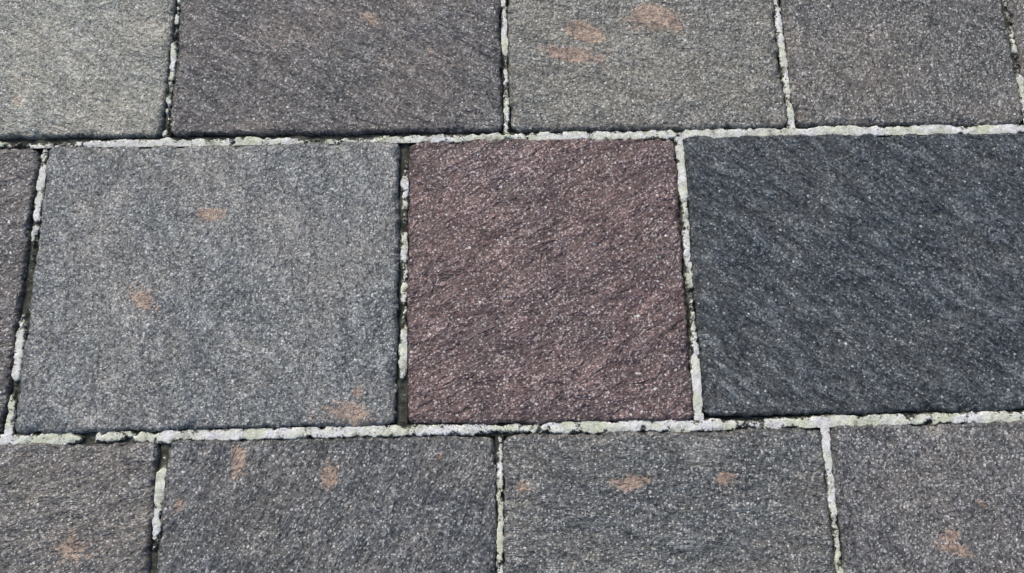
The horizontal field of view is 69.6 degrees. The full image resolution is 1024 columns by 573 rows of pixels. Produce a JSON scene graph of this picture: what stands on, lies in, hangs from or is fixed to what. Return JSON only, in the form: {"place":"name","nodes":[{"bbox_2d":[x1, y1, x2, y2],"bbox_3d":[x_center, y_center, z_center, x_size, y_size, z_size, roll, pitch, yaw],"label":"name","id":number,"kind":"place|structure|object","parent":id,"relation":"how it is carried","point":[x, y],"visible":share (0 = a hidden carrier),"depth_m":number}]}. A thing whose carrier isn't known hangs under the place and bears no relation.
{"place":"outdoors","nodes":[
{"label":"outdoors","id":0,"kind":"place"},
{"bbox_2d":[15,0,1022,560],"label":"ground","id":1,"kind":"structure","parent":0,"point":[39,150],"depth_m":1.25},
{"bbox_2d":[0,148,41,432],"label":"grey stone paver","id":2,"kind":"object","parent":1,"relation":"on","point":[19,172],"visible":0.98,"depth_m":1.30},
{"bbox_2d":[0,441,160,572],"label":"grey stone paver","id":3,"kind":"object","parent":1,"relation":"on","point":[76,508],"visible":1,"depth_m":1.20},
{"bbox_2d":[0,0,177,139],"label":"grey stone paver","id":4,"kind":"object","parent":1,"relation":"on","point":[84,69],"visible":0.99,"depth_m":1.37},
{"bbox_2d":[15,141,400,434],"bbox_3d":[-0.518,-0.006,1.298,0.649,0.037,0.525,0,78,0],"label":"grey stone paver","id":5,"kind":"object","parent":1,"relation":"on","point":[208,287],"visible":1,"depth_m":1.28},
{"bbox_2d":[155,436,496,572],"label":"grey stone paver","id":6,"kind":"object","parent":1,"relation":"on","point":[403,504],"visible":1,"depth_m":1.20},
{"bbox_2d":[170,0,503,137],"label":"grey stone paver","id":7,"kind":"object","parent":1,"relation":"on","point":[261,68],"visible":0.99,"depth_m":1.37},
{"bbox_2d":[0,0,1023,572],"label":"mortar joints","id":8,"kind":"object","parent":1,"relation":"on","point":[698,422],"visible":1,"depth_m":1.26},
{"bbox_2d":[406,138,693,424],"bbox_3d":[0.059,-0.016,1.300,0.495,0.038,0.515,0,78,0],"label":"reddish stone paver","id":9,"kind":"object","parent":1,"relation":"on","point":[545,281],"visible":1,"depth_m":1.28},
{"bbox_2d":[507,0,786,132],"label":"grey stone paver","id":10,"kind":"object","parent":1,"relation":"on","point":[619,65],"visible":0.99,"depth_m":1.37},
{"bbox_2d":[502,427,836,572],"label":"grey stone paver","id":11,"kind":"object","parent":1,"relation":"on","point":[750,500],"visible":0.99,"depth_m":1.20},
{"bbox_2d":[683,133,1023,416],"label":"grey stone paver","id":12,"kind":"object","parent":1,"relation":"on","point":[848,274],"visible":1,"depth_m":1.28},
{"bbox_2d":[779,0,1022,128],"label":"grey stone paver","id":13,"kind":"object","parent":1,"relation":"on","point":[878,63],"visible":0.99,"depth_m":1.37},
{"bbox_2d":[829,420,1023,572],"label":"grey stone paver","id":14,"kind":"object","parent":1,"relation":"on","point":[944,498],"visible":0.99,"depth_m":1.20},
{"bbox_2d":[1006,0,1023,77],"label":"grey stone paver","id":15,"kind":"object","parent":1,"relation":"on","point":[1015,9],"visible":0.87,"depth_m":1.39}
]}

